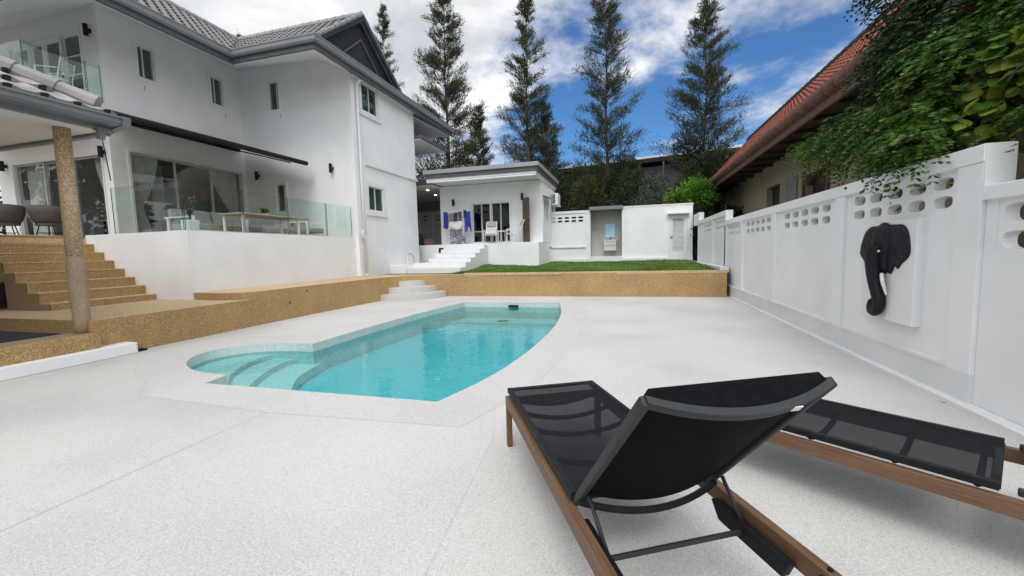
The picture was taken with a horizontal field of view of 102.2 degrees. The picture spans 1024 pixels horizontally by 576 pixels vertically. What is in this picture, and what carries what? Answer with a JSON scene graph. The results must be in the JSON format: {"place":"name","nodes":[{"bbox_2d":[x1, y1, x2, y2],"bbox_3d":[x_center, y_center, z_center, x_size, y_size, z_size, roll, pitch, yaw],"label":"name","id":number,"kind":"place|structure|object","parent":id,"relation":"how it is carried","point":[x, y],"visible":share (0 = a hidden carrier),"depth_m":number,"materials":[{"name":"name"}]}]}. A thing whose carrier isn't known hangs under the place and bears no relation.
{"place":"outdoors","nodes":[
{"label":"outdoors","id":0,"kind":"place"},
{"bbox_2d":[0,190,6,234],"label":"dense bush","id":1,"kind":"object","parent":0,"point":[3,229],"depth_m":15.57,"materials":[{"name":"green plant"}]},
{"bbox_2d":[0,329,100,366],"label":"patio floor","id":2,"kind":"structure","parent":0,"point":[28,350],"depth_m":5.68,"materials":[{"name":"beige stone"}]},
{"bbox_2d":[0,331,60,342],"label":"floor mat","id":3,"kind":"object","parent":2,"relation":"on","point":[7,336],"visible":1,"depth_m":6.07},
{"bbox_2d":[0,55,130,333],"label":"patio canopy","id":4,"kind":"object","parent":2,"relation":"on","point":[37,108],"visible":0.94,"depth_m":5.93,"materials":[{"name":"tile"}]},
{"bbox_2d":[424,239,434,244],"bbox_3d":[-3.958,-2.191,19.824,0.400,0.290,0.300,0,5,16],"label":"crate","id":5,"kind":"object","parent":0,"point":[429,241],"visible":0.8,"depth_m":19.69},
{"bbox_2d":[0,0,892,230],"label":"sky","id":6,"kind":"structure","parent":0,"point":[786,43],"materials":[{"name":"blue"}]},
{"bbox_2d":[0,296,1023,575],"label":"deck","id":7,"kind":"structure","parent":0,"point":[272,494],"depth_m":2.60,"materials":[{"name":"white concrete"}]},
{"bbox_2d":[0,342,137,381],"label":"white step","id":8,"kind":"object","parent":7,"relation":"on","point":[24,369],"visible":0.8,"depth_m":5.75,"materials":[{"name":"paint"}]},
{"bbox_2d":[135,300,584,426],"bbox_3d":[-1.745,0.777,8.313,6.161,0.001,8.830,0,5,16],"label":"pool coping","id":9,"kind":"object","parent":7,"relation":"on","point":[172,375],"visible":1,"depth_m":4.54,"materials":[{"name":"white concrete"}]},
{"bbox_2d":[0,270,727,348],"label":"stone ledge","id":10,"kind":"object","parent":7,"relation":"on","point":[150,323],"visible":0.81,"depth_m":10.33,"materials":[{"name":"brown stone"}]},
{"bbox_2d":[0,234,155,310],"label":"stone stairs","id":11,"kind":"structure","parent":10,"relation":"on","point":[33,276],"depth_m":8.47,"materials":[{"name":"brown stone"}]},
{"bbox_2d":[0,181,356,299],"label":"raised terrace","id":12,"kind":"structure","parent":10,"relation":"on","point":[185,264],"depth_m":9.70,"materials":[{"name":"white paint"}]},
{"bbox_2d":[0,204,25,234],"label":"rattan chair","id":13,"kind":"object","parent":12,"relation":"on","point":[11,215],"visible":0.95,"depth_m":9.88,"materials":[{"name":"grey wicker"}]},
{"bbox_2d":[26,205,62,235],"bbox_3d":[-11.570,-1.609,10.338,0.768,0.866,0.638,-3,5,-14],"label":"rattan chair","id":14,"kind":"object","parent":12,"relation":"on","point":[45,215],"visible":0.73,"depth_m":10.13,"materials":[{"name":"grey wicker"}]},
{"bbox_2d":[180,194,199,230],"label":"potted plant","id":15,"kind":"object","parent":12,"relation":"on","point":[192,224],"visible":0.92,"depth_m":9.38,"materials":[{"name":"green plant"}]},
{"bbox_2d":[164,209,294,234],"bbox_3d":[-8.411,-1.881,12.653,1.064,0.840,3.460,0,5,16],"label":"corner sofa","id":16,"kind":"object","parent":12,"relation":"on","point":[211,221],"visible":0.59,"depth_m":12.15,"materials":[{"name":"white fabric"}]},
{"bbox_2d":[218,212,301,234],"bbox_3d":[-7.328,-1.791,12.229,0.800,0.680,2.150,0,5,16],"label":"outdoor table","id":17,"kind":"object","parent":12,"relation":"on","point":[261,216],"visible":0.84,"depth_m":11.90,"materials":[{"name":"brown wood"}]},
{"bbox_2d":[260,207,269,214],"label":"table plant","id":18,"kind":"object","parent":17,"relation":"on","point":[264,210],"visible":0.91,"depth_m":12.22,"materials":[{"name":"green plant"}]},
{"bbox_2d":[286,216,325,235],"bbox_3d":[-6.893,-1.997,13.886,0.805,0.780,0.860,0,5,16],"label":"outdoor armchair","id":19,"kind":"object","parent":12,"relation":"on","point":[305,228],"visible":0.77,"depth_m":13.64,"materials":[{"name":"white metal"}]},
{"bbox_2d":[0,300,796,575],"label":"deck joint lines","id":20,"kind":"object","parent":7,"relation":"on","point":[334,417],"visible":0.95,"depth_m":3.50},
{"bbox_2d":[381,280,446,300],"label":"round steps","id":21,"kind":"structure","parent":7,"relation":"on","point":[412,290],"depth_m":13.44,"materials":[{"name":"white concrete"}]},
{"bbox_2d":[505,372,841,575],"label":"sun lounger","id":22,"kind":"object","parent":7,"relation":"on","point":[589,440],"visible":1,"depth_m":1.55,"materials":[{"name":"black fabric"}]},
{"bbox_2d":[692,141,1023,439],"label":"boundary wall","id":23,"kind":"structure","parent":7,"relation":"on","point":[961,347],"depth_m":4.15,"materials":[{"name":"white paint"}]},
{"bbox_2d":[860,218,926,326],"bbox_3d":[4.295,-0.196,4.692,0.095,1.120,0.980,0,5,16],"label":"plaque","id":24,"kind":"object","parent":23,"relation":"attached to","point":[904,289],"visible":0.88,"depth_m":4.34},
{"bbox_2d":[860,223,910,315],"bbox_3d":[4.190,-0.210,4.778,0.174,1.074,0.951,0,5,16],"label":"elephant sculpture","id":25,"kind":"object","parent":24,"relation":"attached to","point":[885,248],"visible":1,"depth_m":4.69,"materials":[{"name":"black paint"}]},
{"bbox_2d":[766,399,1023,520],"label":"sun lounger","id":26,"kind":"object","parent":7,"relation":"on","point":[977,459],"visible":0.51,"depth_m":2.19,"materials":[{"name":"black fabric"}]},
{"bbox_2d":[382,270,661,274],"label":"terrain","id":27,"kind":"structure","parent":0,"point":[449,273],"depth_m":15.48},
{"bbox_2d":[0,0,454,275],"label":"white house","id":28,"kind":"structure","parent":27,"relation":"on","point":[341,114],"depth_m":14.33,"materials":[{"name":"paint"}]},
{"bbox_2d":[26,164,50,235],"bbox_3d":[-14.539,-2.582,12.810,1.100,2.360,0.087,0,5,16],"label":"curtain","id":29,"kind":"object","parent":28,"relation":"hanging from","point":[36,182],"visible":0.52,"depth_m":12.80,"materials":[{"name":"white fabric"}]},
{"bbox_2d":[6,29,85,90],"bbox_3d":[-13.347,-5.996,11.887,3.140,2.220,0.125,0,5,16],"label":"balcony door","id":30,"kind":"structure","parent":28,"relation":"in","point":[29,46],"depth_m":11.80,"materials":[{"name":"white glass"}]},
{"bbox_2d":[34,57,74,85],"bbox_3d":[-11.761,-5.419,10.672,0.584,0.885,0.508,-3,5,-14],"label":"balcony chair","id":31,"kind":"object","parent":28,"relation":"on","point":[59,77],"visible":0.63,"depth_m":10.68,"materials":[{"name":"white metal"}]},
{"bbox_2d":[10,152,110,238],"bbox_3d":[-13.322,-2.574,12.242,3.990,2.460,0.140,0,5,16],"label":"sliding door","id":32,"kind":"structure","parent":28,"relation":"in","point":[14,166],"depth_m":12.35,"materials":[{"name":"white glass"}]},
{"bbox_2d":[94,158,103,189],"bbox_3d":[-11.794,-2.585,12.043,0.700,2.360,0.087,0,5,16],"label":"curtain","id":33,"kind":"object","parent":28,"relation":"hanging from","point":[98,165],"visible":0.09,"depth_m":12.01,"materials":[{"name":"white fabric"}]},
{"bbox_2d":[98,218,165,233],"bbox_3d":[-12.476,-1.862,13.688,1.800,0.770,0.900,0,5,16],"label":"dining table","id":34,"kind":"object","parent":28,"relation":"on","point":[149,219],"visible":0.26,"depth_m":13.55,"materials":[{"name":"brown wood"}]},
{"bbox_2d":[131,155,156,232],"bbox_3d":[-11.088,-2.709,12.563,0.087,2.480,0.800,0,5,16],"label":"curtain","id":35,"kind":"object","parent":28,"relation":"hanging from","point":[144,169],"visible":0.69,"depth_m":12.44,"materials":[{"name":"grey fabric"}]},
{"bbox_2d":[132,39,159,86],"bbox_3d":[-10.949,-6.678,12.333,0.160,1.100,0.630,0,5,16],"label":"window","id":36,"kind":"structure","parent":28,"relation":"in","point":[136,44],"depth_m":12.38,"materials":[{"name":"white paint"}]},
{"bbox_2d":[126,148,246,232],"bbox_3d":[-10.541,-2.855,13.741,0.140,2.620,3.740,0,5,16],"label":"sliding door","id":37,"kind":"structure","parent":28,"relation":"in","point":[241,177],"depth_m":13.18,"materials":[{"name":"white metal"}]},
{"bbox_2d":[101,107,307,180],"bbox_3d":[-9.396,-3.691,11.768,3.109,2.290,6.401,0,5,16],"label":"retractable awning","id":38,"kind":"object","parent":28,"relation":"attached to","point":[150,125],"visible":0.86,"depth_m":11.44,"materials":[{"name":"black fabric"}]},
{"bbox_2d":[207,72,226,110],"bbox_3d":[-10.356,-6.858,14.455,0.160,1.100,0.610,0,5,16],"label":"window","id":39,"kind":"structure","parent":28,"relation":"in","point":[215,104],"depth_m":14.51,"materials":[{"name":"white paint"}]},
{"bbox_2d":[212,170,238,212],"bbox_3d":[-10.403,-2.939,15.014,0.087,2.480,1.050,0,5,16],"label":"curtain","id":40,"kind":"object","parent":28,"relation":"hanging from","point":[225,185],"visible":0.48,"depth_m":15.09,"materials":[{"name":"grey fabric"}]},
{"bbox_2d":[265,78,281,113],"bbox_3d":[-8.568,-6.921,14.944,0.620,1.170,0.160,0,5,16],"label":"window","id":41,"kind":"structure","parent":28,"relation":"in","point":[278,96],"depth_m":14.92,"materials":[{"name":"white paint"}]},
{"bbox_2d":[273,181,288,214],"bbox_3d":[-8.457,-3.311,15.253,0.620,1.180,0.160,0,5,16],"label":"window","id":42,"kind":"structure","parent":28,"relation":"in","point":[285,190],"depth_m":15.25,"materials":[{"name":"white paint"}]},
{"bbox_2d":[358,78,381,123],"bbox_3d":[-5.203,-6.805,15.057,0.160,1.290,1.320,0,5,16],"label":"window","id":43,"kind":"structure","parent":28,"relation":"in","point":[367,96],"depth_m":15.06,"materials":[{"name":"white glass"}]},
{"bbox_2d":[366,181,388,217],"bbox_3d":[-5.082,-3.285,15.474,0.160,1.220,1.310,0,5,16],"label":"window","id":44,"kind":"structure","parent":28,"relation":"in","point":[374,196],"depth_m":15.47,"materials":[{"name":"white glass"}]},
{"bbox_2d":[389,264,413,273],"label":"white wall","id":45,"kind":"structure","parent":27,"relation":"on","point":[398,269],"depth_m":16.21,"materials":[{"name":"paint"}]},
{"bbox_2d":[407,245,487,272],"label":"entry steps","id":46,"kind":"structure","parent":27,"relation":"on","point":[464,257],"depth_m":16.91,"materials":[{"name":"white concrete"}]},
{"bbox_2d":[416,161,558,265],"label":"guest house","id":47,"kind":"structure","parent":27,"relation":"on","point":[508,196],"depth_m":19.04,"materials":[{"name":"white paint"}]},
{"bbox_2d":[418,233,423,245],"bbox_3d":[-4.850,-2.563,20.193,0.969,0.992,0.589,0,5,16],"label":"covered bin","id":48,"kind":"object","parent":47,"relation":"on","point":[421,240],"visible":0.16,"depth_m":20.06,"materials":[{"name":"black plastic"}]},
{"bbox_2d":[417,211,441,244],"bbox_3d":[-5.415,-3.534,25.068,6.470,2.130,0.220,0,5,16],"label":"passage fence","id":49,"kind":"object","parent":47,"relation":"on","point":[430,228],"visible":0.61,"depth_m":24.87,"materials":[{"name":"grey metal"}]},
{"bbox_2d":[446,210,469,244],"bbox_3d":[-2.533,-2.816,19.315,1.320,1.553,0.522,0,5,16],"label":"drying rack","id":50,"kind":"object","parent":47,"relation":"on","point":[463,228],"visible":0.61,"depth_m":19.21,"materials":[{"name":"white metal"}]},
{"bbox_2d":[443,212,447,229],"bbox_3d":[-3.104,-3.133,19.322,0.250,0.810,0.094,0,5,16],"label":"shirt","id":51,"kind":"object","parent":50,"relation":"hanging from","point":[445,216],"visible":1,"depth_m":19.31,"materials":[{"name":"blue fabric"}]},
{"bbox_2d":[448,213,453,222],"bbox_3d":[-2.821,-3.214,19.126,0.293,0.469,0.095,0,5,16],"label":"towel","id":52,"kind":"object","parent":50,"relation":"hanging from","point":[450,217],"visible":1,"depth_m":19.11,"materials":[{"name":"grey fabric"}]},
{"bbox_2d":[450,237,459,243],"bbox_3d":[-2.619,-2.167,19.147,0.585,0.330,0.097,0,5,16],"label":"towel","id":53,"kind":"object","parent":50,"relation":"hanging from","point":[455,240],"visible":0.98,"depth_m":19.14,"materials":[{"name":"fabric"}]},
{"bbox_2d":[449,221,462,229],"bbox_3d":[-2.614,-2.864,19.080,0.708,0.411,0.096,0,5,16],"label":"towel","id":54,"kind":"object","parent":50,"relation":"hanging from","point":[457,225],"visible":1,"depth_m":19.07,"materials":[{"name":"white fabric"}]},
{"bbox_2d":[449,229,462,236],"bbox_3d":[-2.592,-2.532,19.126,0.707,0.361,0.096,0,5,16],"label":"towel","id":55,"kind":"object","parent":50,"relation":"hanging from","point":[454,232],"visible":1,"depth_m":19.13,"materials":[{"name":"grey fabric"}]},
{"bbox_2d":[454,213,457,223],"bbox_3d":[-2.586,-3.213,19.053,0.224,0.511,0.093,0,5,16],"label":"shirt","id":56,"kind":"object","parent":50,"relation":"hanging from","point":[456,217],"visible":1,"depth_m":19.04,"materials":[{"name":"grey fabric"}]},
{"bbox_2d":[458,211,461,220],"bbox_3d":[-2.380,-3.279,19.002,0.205,0.461,0.096,0,5,16],"label":"shirt","id":57,"kind":"object","parent":50,"relation":"hanging from","point":[460,215],"visible":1,"depth_m":18.99,"materials":[{"name":"grey fabric"}]},
{"bbox_2d":[459,235,466,243],"bbox_3d":[-2.239,-2.196,19.017,0.362,0.428,0.095,0,5,16],"label":"towel","id":58,"kind":"object","parent":50,"relation":"hanging from","point":[463,238],"visible":0.99,"depth_m":19.00,"materials":[{"name":"fabric"}]},
{"bbox_2d":[464,211,470,231],"bbox_3d":[-2.027,-3.043,19.009,0.336,0.949,0.094,0,5,16],"label":"shirt","id":59,"kind":"object","parent":50,"relation":"hanging from","point":[467,219],"visible":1,"depth_m":19.00,"materials":[{"name":"blue fabric"}]},
{"bbox_2d":[483,221,497,242],"bbox_3d":[-0.968,-2.552,18.898,0.610,1.022,0.827,-1,5,6],"label":"lounge chair","id":60,"kind":"object","parent":47,"relation":"on","point":[491,228],"visible":0.98,"depth_m":19.08,"materials":[{"name":"white metal"}]},
{"bbox_2d":[471,200,511,243],"bbox_3d":[-0.972,-3.064,19.402,1.960,1.950,0.110,0,5,16],"label":"sliding door","id":61,"kind":"structure","parent":47,"relation":"in","point":[481,212],"depth_m":19.42,"materials":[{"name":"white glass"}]},
{"bbox_2d":[497,231,505,242],"bbox_3d":[-0.484,-2.306,18.686,0.397,0.540,0.392,0,5,16],"label":"side table","id":62,"kind":"object","parent":47,"relation":"on","point":[500,236],"visible":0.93,"depth_m":18.59,"materials":[{"name":"white metal"}]},
{"bbox_2d":[506,219,524,242],"bbox_3d":[0.150,-2.546,18.507,0.826,1.022,0.610,-2,5,-4],"label":"lounge chair","id":63,"kind":"object","parent":47,"relation":"on","point":[521,222],"visible":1,"depth_m":18.39,"materials":[{"name":"white metal"}]},
{"bbox_2d":[522,197,529,241],"bbox_3d":[0.648,-3.063,18.633,0.091,1.980,0.531,-4,6,-27],"label":"brown door","id":64,"kind":"structure","parent":47,"relation":"in","point":[525,202],"depth_m":18.61,"materials":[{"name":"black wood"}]},
{"bbox_2d":[543,201,545,220],"bbox_3d":[1.485,-3.568,19.111,0.070,0.880,0.460,0,5,16],"label":"window","id":65,"kind":"structure","parent":47,"relation":"in","point":[544,203],"depth_m":19.26,"materials":[{"name":"white glass"}]},
{"bbox_2d":[546,202,547,220],"bbox_3d":[1.638,-3.619,19.658,0.070,0.880,0.460,0,5,16],"label":"window","id":66,"kind":"structure","parent":47,"relation":"in","point":[546,202],"depth_m":19.80,"materials":[{"name":"white glass"}]},
{"bbox_2d":[551,193,560,206],"bbox_3d":[2.229,-4.442,20.976,0.400,0.640,0.765,0,5,16],"label":"air conditioner","id":67,"kind":"object","parent":47,"relation":"attached to","point":[556,197],"visible":0.97,"depth_m":20.63,"materials":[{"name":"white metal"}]},
{"bbox_2d":[450,259,718,273],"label":"lawn","id":68,"kind":"structure","parent":0,"point":[600,267],"depth_m":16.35,"materials":[{"name":"plant"}]},
{"bbox_2d":[550,210,590,261],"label":"garden wall","id":69,"kind":"structure","parent":68,"relation":"on","point":[570,239],"depth_m":20.23,"materials":[{"name":"white paint"}]},
{"bbox_2d":[556,203,693,261],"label":"utility shed","id":70,"kind":"structure","parent":68,"relation":"on","point":[644,232],"depth_m":19.31,"materials":[{"name":"white paint"}]},
{"bbox_2d":[603,237,616,250],"bbox_3d":[4.829,-2.183,20.350,0.640,0.677,0.360,0,5,16],"label":"vanity cabinet","id":71,"kind":"object","parent":70,"relation":"attached to","point":[609,244],"visible":1,"depth_m":20.21,"materials":[{"name":"white wood"}]},
{"bbox_2d":[605,224,614,237],"bbox_3d":[4.855,-2.841,20.447,0.460,0.670,0.040,0,5,16],"label":"mirror","id":72,"kind":"object","parent":70,"relation":"attached to","point":[609,230],"visible":1,"depth_m":20.43,"materials":[{"name":"blue mirror"}]},
{"bbox_2d":[669,214,687,255],"bbox_3d":[7.597,-2.410,18.908,0.810,1.860,0.120,0,5,16],"label":"door","id":73,"kind":"structure","parent":70,"relation":"in","point":[672,252],"depth_m":18.92,"materials":[{"name":"white wood"}]},
{"label":"ground","id":74,"kind":"structure","parent":0,"visible":0},
{"bbox_2d":[187,302,560,401],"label":"swimming pool","id":75,"kind":"structure","parent":74,"relation":"in","point":[426,356],"depth_m":7.46,"materials":[{"name":"liquid"}]},
{"bbox_2d":[373,3,416,165],"bbox_3d":[-9.564,-11.165,31.216,4.102,20.227,4.247,-5,6,-39],"label":"casuarina tree","id":76,"kind":"object","parent":74,"relation":"on","point":[384,30],"visible":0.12,"depth_m":30.48,"materials":[{"name":"green plant"}]},
{"bbox_2d":[412,0,488,178],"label":"casuarina tree","id":77,"kind":"object","parent":74,"relation":"on","point":[452,87],"visible":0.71,"depth_m":27.63,"materials":[{"name":"green plant"}]},
{"bbox_2d":[446,155,475,168],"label":"dense bush","id":78,"kind":"object","parent":74,"relation":"on","point":[465,162],"visible":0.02,"depth_m":26.07,"materials":[{"name":"green plant"}]},
{"bbox_2d":[459,103,496,166],"bbox_3d":[-2.123,-7.252,30.322,3.931,12.211,4.286,0,5,16],"label":"casuarina tree","id":79,"kind":"object","parent":74,"relation":"on","point":[485,150],"visible":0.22,"depth_m":29.62,"materials":[{"name":"green plant"}]},
{"bbox_2d":[520,128,535,161],"bbox_3d":[1.288,-7.389,34.316,3.600,11.619,3.651,0,5,16],"label":"casuarina tree","id":80,"kind":"object","parent":74,"relation":"on","point":[530,147],"visible":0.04,"depth_m":33.80,"materials":[{"name":"green plant"}]},
{"bbox_2d":[493,0,574,184],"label":"casuarina tree","id":81,"kind":"object","parent":74,"relation":"on","point":[519,97],"visible":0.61,"depth_m":26.36,"materials":[{"name":"green plant"}]},
{"bbox_2d":[531,105,575,211],"bbox_3d":[2.495,-6.861,28.154,3.877,11.575,4.731,-6,6,-39],"label":"casuarina tree","id":82,"kind":"object","parent":74,"relation":"on","point":[546,117],"visible":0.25,"depth_m":27.78,"materials":[{"name":"green plant"}]},
{"bbox_2d":[525,148,613,222],"bbox_3d":[3.082,-4.833,26.485,6.958,8.146,3.962,0,5,16],"label":"dense bush","id":83,"kind":"object","parent":74,"relation":"on","point":[564,199],"visible":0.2,"depth_m":25.86,"materials":[{"name":"green plant"}]},
{"bbox_2d":[545,160,613,222],"bbox_3d":[3.840,-4.290,24.856,5.086,6.964,3.918,3,6,38],"label":"dense bush","id":84,"kind":"object","parent":74,"relation":"on","point":[580,205],"visible":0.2,"depth_m":23.57,"materials":[{"name":"green plant"}]},
{"bbox_2d":[562,0,651,206],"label":"casuarina tree","id":85,"kind":"object","parent":74,"relation":"on","point":[610,41],"visible":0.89,"depth_m":24.94,"materials":[{"name":"green plant"}]},
{"bbox_2d":[584,153,655,208],"bbox_3d":[6.326,-4.356,24.996,5.425,7.315,3.739,0,5,16],"label":"dense bush","id":86,"kind":"object","parent":74,"relation":"on","point":[634,164],"visible":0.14,"depth_m":24.14,"materials":[{"name":"green plant"}]},
{"bbox_2d":[548,144,742,255],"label":"metal shed","id":87,"kind":"structure","parent":74,"relation":"on","point":[653,164],"depth_m":30.25,"materials":[{"name":"grey metal"}]},
{"bbox_2d":[628,180,694,250],"bbox_3d":[9.322,-4.037,25.705,5.720,6.101,3.752,0,5,16],"label":"dense bush","id":88,"kind":"object","parent":74,"relation":"on","point":[651,198],"visible":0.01,"depth_m":25.67,"materials":[{"name":"green plant"}]},
{"bbox_2d":[610,166,723,260],"bbox_3d":[8.611,-3.621,22.729,6.380,6.024,4.616,0,5,16],"label":"dense bush","id":89,"kind":"object","parent":74,"relation":"on","point":[638,182],"visible":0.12,"depth_m":21.81,"materials":[{"name":"green plant"}]},
{"bbox_2d":[661,173,719,260],"bbox_3d":[8.673,-3.062,20.349,2.710,5.050,2.294,0,5,16],"label":"light shrub","id":90,"kind":"object","parent":74,"relation":"on","point":[699,189],"visible":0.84,"depth_m":19.62,"materials":[{"name":"green plant"}]},
{"bbox_2d":[667,175,724,231],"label":"dense bush","id":91,"kind":"object","parent":74,"relation":"on","point":[719,202],"depth_m":23.40,"materials":[{"name":"green plant"}]},
{"bbox_2d":[659,134,735,252],"bbox_3d":[11.359,-5.058,24.207,4.523,8.219,4.315,-3,5,-17],"label":"dense bush","id":92,"kind":"object","parent":74,"relation":"on","point":[699,160],"visible":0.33,"depth_m":23.39,"materials":[{"name":"green plant"}]},
{"bbox_2d":[647,0,755,207],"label":"casuarina tree","id":93,"kind":"object","parent":74,"relation":"on","point":[711,72],"visible":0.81,"depth_m":23.57,"materials":[{"name":"green plant"}]},
{"bbox_2d":[681,201,743,257],"bbox_3d":[9.642,-2.423,19.709,3.218,3.846,3.402,0,5,16],"label":"dense bush","id":94,"kind":"object","parent":74,"relation":"on","point":[708,212],"visible":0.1,"depth_m":19.18,"materials":[{"name":"green plant"}]},
{"bbox_2d":[711,0,1023,247],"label":"red roof house","id":95,"kind":"structure","parent":74,"relation":"on","point":[754,173],"depth_m":11.82,"materials":[{"name":"brown tile"}]},
{"bbox_2d":[801,156,817,185],"bbox_3d":[8.315,-3.274,11.546,0.386,0.800,0.386,0,5,16],"label":"hanging basket","id":96,"kind":"object","parent":95,"relation":"hanging from","point":[806,180],"visible":0.83,"depth_m":11.48,"materials":[{"name":"black plant"}]},
{"bbox_2d":[780,0,1023,211],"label":"overhanging tree","id":97,"kind":"object","parent":74,"relation":"on","point":[908,129],"visible":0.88,"depth_m":4.51,"materials":[{"name":"green plant"}]},
{"bbox_2d":[922,24,1023,152],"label":"broadleaf vine","id":98,"kind":"object","parent":97,"relation":"attached to","point":[993,93],"visible":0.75,"depth_m":3.81,"materials":[{"name":"green plant"}]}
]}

